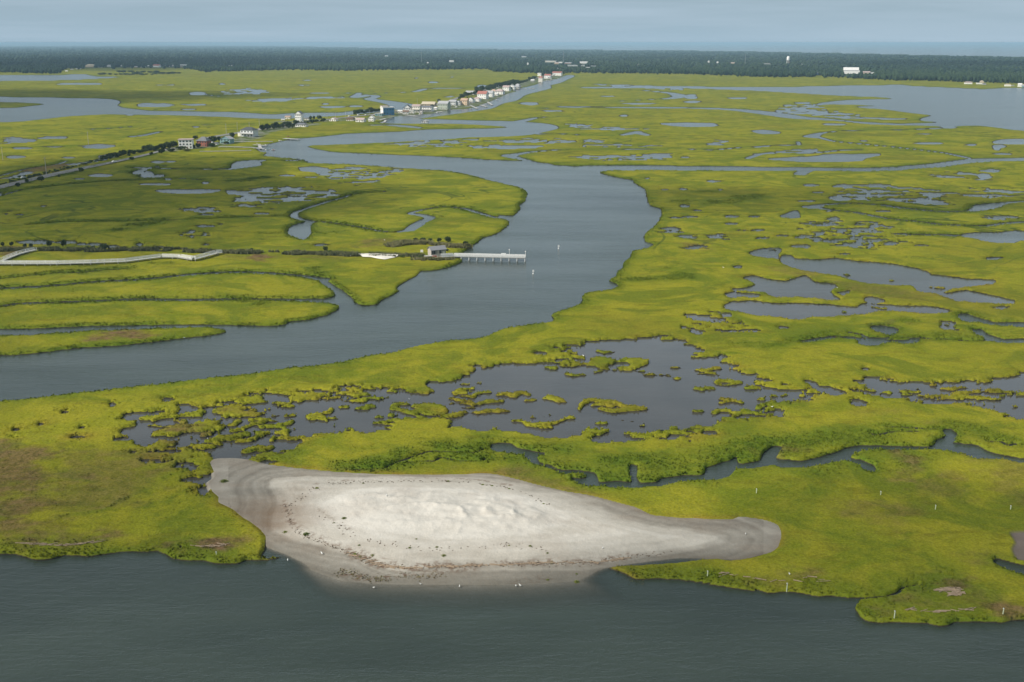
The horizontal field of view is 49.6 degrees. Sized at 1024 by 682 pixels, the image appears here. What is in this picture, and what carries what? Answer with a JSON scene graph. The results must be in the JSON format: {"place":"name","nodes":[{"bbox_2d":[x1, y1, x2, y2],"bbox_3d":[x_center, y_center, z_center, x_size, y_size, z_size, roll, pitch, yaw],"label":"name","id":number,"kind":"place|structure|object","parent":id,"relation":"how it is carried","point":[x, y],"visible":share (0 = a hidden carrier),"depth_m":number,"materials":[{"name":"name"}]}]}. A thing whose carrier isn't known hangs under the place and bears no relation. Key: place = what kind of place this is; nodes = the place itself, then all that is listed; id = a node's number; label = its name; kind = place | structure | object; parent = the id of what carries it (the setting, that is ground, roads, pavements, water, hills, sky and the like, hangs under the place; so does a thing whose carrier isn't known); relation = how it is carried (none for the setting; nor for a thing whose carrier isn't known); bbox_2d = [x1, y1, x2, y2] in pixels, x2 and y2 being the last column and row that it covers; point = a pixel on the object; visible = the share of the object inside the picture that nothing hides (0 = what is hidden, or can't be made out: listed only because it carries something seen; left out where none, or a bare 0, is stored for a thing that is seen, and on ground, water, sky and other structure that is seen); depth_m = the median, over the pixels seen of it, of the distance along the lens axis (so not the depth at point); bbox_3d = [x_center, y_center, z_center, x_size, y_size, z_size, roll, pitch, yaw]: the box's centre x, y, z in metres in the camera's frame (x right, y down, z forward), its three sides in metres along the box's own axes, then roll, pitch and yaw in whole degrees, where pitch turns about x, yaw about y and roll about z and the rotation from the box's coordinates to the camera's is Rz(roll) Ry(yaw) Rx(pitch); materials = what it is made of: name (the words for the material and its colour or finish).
{"place":"outdoors","nodes":[
{"label":"outdoors","id":0,"kind":"place"},
{"bbox_2d":[0,147,175,188],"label":"road","id":1,"kind":"structure","parent":0,"point":[44,176],"depth_m":964.94,"materials":[{"name":"grey asphalt"}]},
{"bbox_2d":[207,76,543,137],"bbox_3d":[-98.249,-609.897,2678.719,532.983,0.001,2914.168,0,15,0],"label":"road","id":2,"kind":"structure","parent":0,"point":[347,117],"depth_m":1681.61,"materials":[{"name":"grey asphalt"}]},
{"bbox_2d":[206,458,780,592],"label":"sandbar","id":3,"kind":"structure","parent":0,"point":[473,514],"depth_m":255.94,"materials":[{"name":"beige sand"}]},
{"bbox_2d":[285,487,361,556],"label":"wrack","id":4,"kind":"object","parent":3,"relation":"on","point":[312,537],"visible":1,"depth_m":253.18,"materials":[{"name":"brown plant"}]},
{"bbox_2d":[336,568,390,582],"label":"shore weed","id":5,"kind":"object","parent":3,"relation":"on","point":[362,576],"visible":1,"depth_m":235.78,"materials":[{"name":"brown plant"}]},
{"bbox_2d":[397,570,442,581],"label":"shore weed","id":6,"kind":"object","parent":3,"relation":"on","point":[424,578],"visible":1,"depth_m":235.77,"materials":[{"name":"brown plant"}]},
{"bbox_2d":[319,516,541,550],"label":"wrack","id":7,"kind":"object","parent":3,"relation":"on","point":[432,550],"visible":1,"depth_m":248.28,"materials":[{"name":"brown plant"}]},
{"bbox_2d":[328,480,549,504],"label":"wrack","id":8,"kind":"object","parent":3,"relation":"on","point":[432,481],"visible":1,"depth_m":284.27,"materials":[{"name":"brown plant"}]},
{"bbox_2d":[345,551,630,568],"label":"driftwood","id":9,"kind":"object","parent":3,"relation":"on","point":[468,565],"visible":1,"depth_m":240.73,"materials":[{"name":"brown wood"}]},
{"bbox_2d":[355,551,671,568],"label":"wrack","id":10,"kind":"object","parent":3,"relation":"on","point":[527,564],"visible":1,"depth_m":241.01,"materials":[{"name":"brown plant"}]},
{"bbox_2d":[0,46,1023,626],"bbox_3d":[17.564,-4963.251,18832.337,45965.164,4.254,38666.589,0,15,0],"label":"marsh ground","id":11,"kind":"structure","parent":0,"point":[78,472],"depth_m":475.97,"materials":[{"name":"green plant"}]},
{"bbox_2d":[1,247,36,259],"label":"boardwalk","id":12,"kind":"structure","parent":11,"relation":"on","point":[16,254],"depth_m":587.83,"materials":[{"name":"grey wood"}]},
{"bbox_2d":[15,539,104,545],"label":"driftwood","id":13,"kind":"object","parent":11,"relation":"on","point":[43,543],"visible":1,"depth_m":249.49,"materials":[{"name":"wood"}]},
{"bbox_2d":[61,239,66,246],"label":"cedar tree","id":14,"kind":"object","parent":11,"relation":"on","point":[63,242],"visible":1,"depth_m":610.56,"materials":[{"name":"green plant"}]},
{"bbox_2d":[100,243,108,248],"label":"shrub","id":15,"kind":"object","parent":11,"relation":"on","point":[104,245],"visible":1,"depth_m":603.53,"materials":[{"name":"green plant"}]},
{"bbox_2d":[0,250,221,265],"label":"boardwalk","id":16,"kind":"structure","parent":11,"relation":"on","point":[160,256],"depth_m":566.04,"materials":[{"name":"grey wood"}]},
{"bbox_2d":[118,149,126,154],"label":"shrub","id":17,"kind":"object","parent":11,"relation":"on","point":[123,152],"visible":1,"depth_m":1099.85,"materials":[{"name":"green plant"}]},
{"bbox_2d":[178,138,193,148],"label":"house","id":18,"kind":"structure","parent":11,"relation":"on","point":[188,142],"depth_m":1176.13,"materials":[{"name":"white paint"}]},
{"bbox_2d":[196,137,210,145],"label":"house","id":19,"kind":"structure","parent":11,"relation":"on","point":[204,141],"depth_m":1204.01,"materials":[{"name":"brick"}]},
{"bbox_2d":[192,543,229,546],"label":"driftwood","id":20,"kind":"object","parent":11,"relation":"on","point":[212,545],"visible":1,"depth_m":248.47,"materials":[{"name":"grey wood"}]},
{"bbox_2d":[0,245,425,257],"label":"shrubs","id":21,"kind":"object","parent":11,"relation":"on","point":[224,251],"visible":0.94,"depth_m":597.14,"materials":[{"name":"green plant"}]},
{"bbox_2d":[209,136,216,141],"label":"shrub","id":22,"kind":"object","parent":11,"relation":"on","point":[213,138],"visible":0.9,"depth_m":1246.49,"materials":[{"name":"green plant"}]},
{"bbox_2d":[220,136,234,143],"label":"house","id":23,"kind":"structure","parent":11,"relation":"on","point":[230,139],"depth_m":1237.09,"materials":[{"name":"teal paint"}]},
{"bbox_2d":[237,127,258,136],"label":"house","id":24,"kind":"structure","parent":11,"relation":"on","point":[248,132],"depth_m":1326.24,"materials":[{"name":"paint"}]},
{"bbox_2d":[295,111,303,120],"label":"house","id":25,"kind":"structure","parent":11,"relation":"on","point":[299,115],"depth_m":1582.52,"materials":[{"name":"white paint"}]},
{"bbox_2d":[295,123,307,126],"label":"house","id":26,"kind":"structure","parent":11,"relation":"on","point":[301,125],"depth_m":1482.77,"materials":[{"name":"white paint"}]},
{"bbox_2d":[329,117,337,120],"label":"house","id":27,"kind":"structure","parent":11,"relation":"on","point":[333,119],"depth_m":1591.60,"materials":[{"name":"white paint"}]},
{"bbox_2d":[346,117,355,120],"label":"house","id":28,"kind":"structure","parent":11,"relation":"on","point":[350,119],"depth_m":1595.19,"materials":[{"name":"beige paint"}]},
{"bbox_2d":[355,118,365,121],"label":"house","id":29,"kind":"structure","parent":11,"relation":"on","point":[360,119],"depth_m":1573.77,"materials":[{"name":"white paint"}]},
{"bbox_2d":[368,115,374,120],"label":"house","id":30,"kind":"structure","parent":11,"relation":"on","point":[371,118],"depth_m":1584.32,"materials":[{"name":"white paint"}]},
{"bbox_2d":[360,253,397,258],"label":"sand clearing","id":31,"kind":"structure","parent":11,"relation":"on","point":[381,256],"depth_m":583.29,"materials":[{"name":"beige sand"}]},
{"bbox_2d":[380,105,394,114],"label":"house","id":32,"kind":"structure","parent":11,"relation":"on","point":[386,110],"depth_m":1722.28,"materials":[{"name":"blue paint"}]},
{"bbox_2d":[404,104,411,111],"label":"house","id":33,"kind":"structure","parent":11,"relation":"on","point":[407,107],"depth_m":1792.07,"materials":[{"name":"white paint"}]},
{"bbox_2d":[411,104,421,111],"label":"house","id":34,"kind":"structure","parent":11,"relation":"on","point":[416,107],"depth_m":1789.11,"materials":[{"name":"beige paint"}]},
{"bbox_2d":[383,238,472,248],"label":"shrubs","id":35,"kind":"object","parent":11,"relation":"on","point":[397,243],"visible":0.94,"depth_m":616.78,"materials":[{"name":"green plant"}]},
{"bbox_2d":[422,106,433,110],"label":"house","id":36,"kind":"structure","parent":11,"relation":"on","point":[427,108],"depth_m":1815.65,"materials":[{"name":"white paint"}]},
{"bbox_2d":[421,101,436,105],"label":"hall","id":37,"kind":"structure","parent":11,"relation":"on","point":[425,103],"depth_m":1970.10,"materials":[{"name":"beige paint"}]},
{"bbox_2d":[410,256,454,260],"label":"reeds","id":38,"kind":"object","parent":11,"relation":"on","point":[432,258],"visible":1,"depth_m":575.78,"materials":[{"name":"green plant"}]},
{"bbox_2d":[427,245,446,254],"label":"hut","id":39,"kind":"object","parent":11,"relation":"on","point":[437,250],"visible":0.93,"depth_m":586.64,"materials":[{"name":"grey"}]},
{"bbox_2d":[437,101,450,109],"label":"house","id":40,"kind":"structure","parent":11,"relation":"on","point":[443,105],"depth_m":1865.08,"materials":[{"name":"green paint"}]},
{"bbox_2d":[449,100,456,104],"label":"house","id":41,"kind":"structure","parent":11,"relation":"on","point":[452,102],"depth_m":1986.45,"materials":[{"name":"paint"}]},
{"bbox_2d":[460,98,468,104],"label":"house","id":42,"kind":"structure","parent":11,"relation":"on","point":[464,101],"depth_m":1990.17,"materials":[{"name":"beige paint"}]},
{"bbox_2d":[469,97,474,102],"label":"house","id":43,"kind":"structure","parent":11,"relation":"on","point":[471,99],"depth_m":2070.19,"materials":[{"name":"white paint"}]},
{"bbox_2d":[477,91,488,98],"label":"house","id":44,"kind":"structure","parent":11,"relation":"on","point":[483,94],"depth_m":2214.52,"materials":[{"name":"white paint"}]},
{"bbox_2d":[486,90,494,96],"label":"house","id":45,"kind":"structure","parent":11,"relation":"on","point":[491,93],"depth_m":2289.78,"materials":[{"name":"white paint"}]},
{"bbox_2d":[495,89,504,93],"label":"house","id":46,"kind":"structure","parent":11,"relation":"on","point":[500,91],"depth_m":2410.13,"materials":[{"name":"white paint"}]},
{"bbox_2d":[503,85,510,90],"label":"house","id":47,"kind":"structure","parent":11,"relation":"on","point":[506,87],"depth_m":2568.97,"materials":[{"name":"white paint"}]},
{"bbox_2d":[0,46,1023,83],"bbox_3d":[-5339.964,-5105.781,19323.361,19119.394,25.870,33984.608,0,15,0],"label":"woods","id":48,"kind":"object","parent":11,"relation":"on","point":[997,70],"visible":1,"depth_m":5566.68,"materials":[{"name":"green plant"}]},
{"bbox_2d":[0,149,1023,622],"bbox_3d":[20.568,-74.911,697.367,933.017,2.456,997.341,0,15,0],"label":"tall cordgrass","id":49,"kind":"object","parent":11,"relation":"on","point":[620,279],"visible":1,"depth_m":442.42,"materials":[{"name":"green plant"}]},
{"bbox_2d":[544,74,551,78],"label":"house","id":50,"kind":"structure","parent":11,"relation":"on","point":[546,76],"depth_m":3463.43,"materials":[{"name":"white paint"}]},
{"bbox_2d":[552,71,562,75],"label":"house","id":51,"kind":"structure","parent":11,"relation":"on","point":[558,73],"depth_m":3762.57,"materials":[{"name":"white paint"}]},
{"bbox_2d":[719,572,829,581],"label":"driftwood","id":52,"kind":"object","parent":11,"relation":"on","point":[770,581],"visible":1,"depth_m":233.48,"materials":[{"name":"wood"}]},
{"bbox_2d":[843,67,858,73],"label":"building","id":53,"kind":"structure","parent":11,"relation":"on","point":[849,70],"depth_m":3971.87,"materials":[{"name":"white paint"}]},
{"bbox_2d":[905,607,975,612],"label":"driftwood","id":54,"kind":"object","parent":11,"relation":"on","point":[936,611],"visible":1,"depth_m":220.29,"materials":[{"name":"wood"}]},
{"bbox_2d":[934,587,965,595],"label":"straw","id":55,"kind":"object","parent":11,"relation":"on","point":[956,591],"visible":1,"depth_m":228.19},
{"bbox_2d":[0,44,1023,681],"bbox_3d":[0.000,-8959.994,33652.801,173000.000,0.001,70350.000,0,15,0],"label":"water","id":56,"kind":"structure","parent":0,"point":[138,616],"depth_m":343.66,"materials":[{"name":"blue liquid"}]},
{"bbox_2d":[200,150,250,151],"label":"dock","id":57,"kind":"object","parent":56,"relation":"in","point":[222,151],"visible":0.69,"depth_m":1147.23,"materials":[{"name":"grey wood"}]},
{"bbox_2d":[234,141,272,141],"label":"dock","id":58,"kind":"object","parent":56,"relation":"in","point":[253,141],"visible":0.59,"depth_m":1258.07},
{"bbox_2d":[441,253,525,260],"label":"pier","id":59,"kind":"structure","parent":56,"relation":"in","point":[493,256],"depth_m":578.15,"materials":[{"name":"grey wood"}]},
{"bbox_2d":[0,0,1023,43],"label":"sky","id":60,"kind":"structure","parent":0,"point":[21,21],"materials":[{"name":"blue"}]}
]}

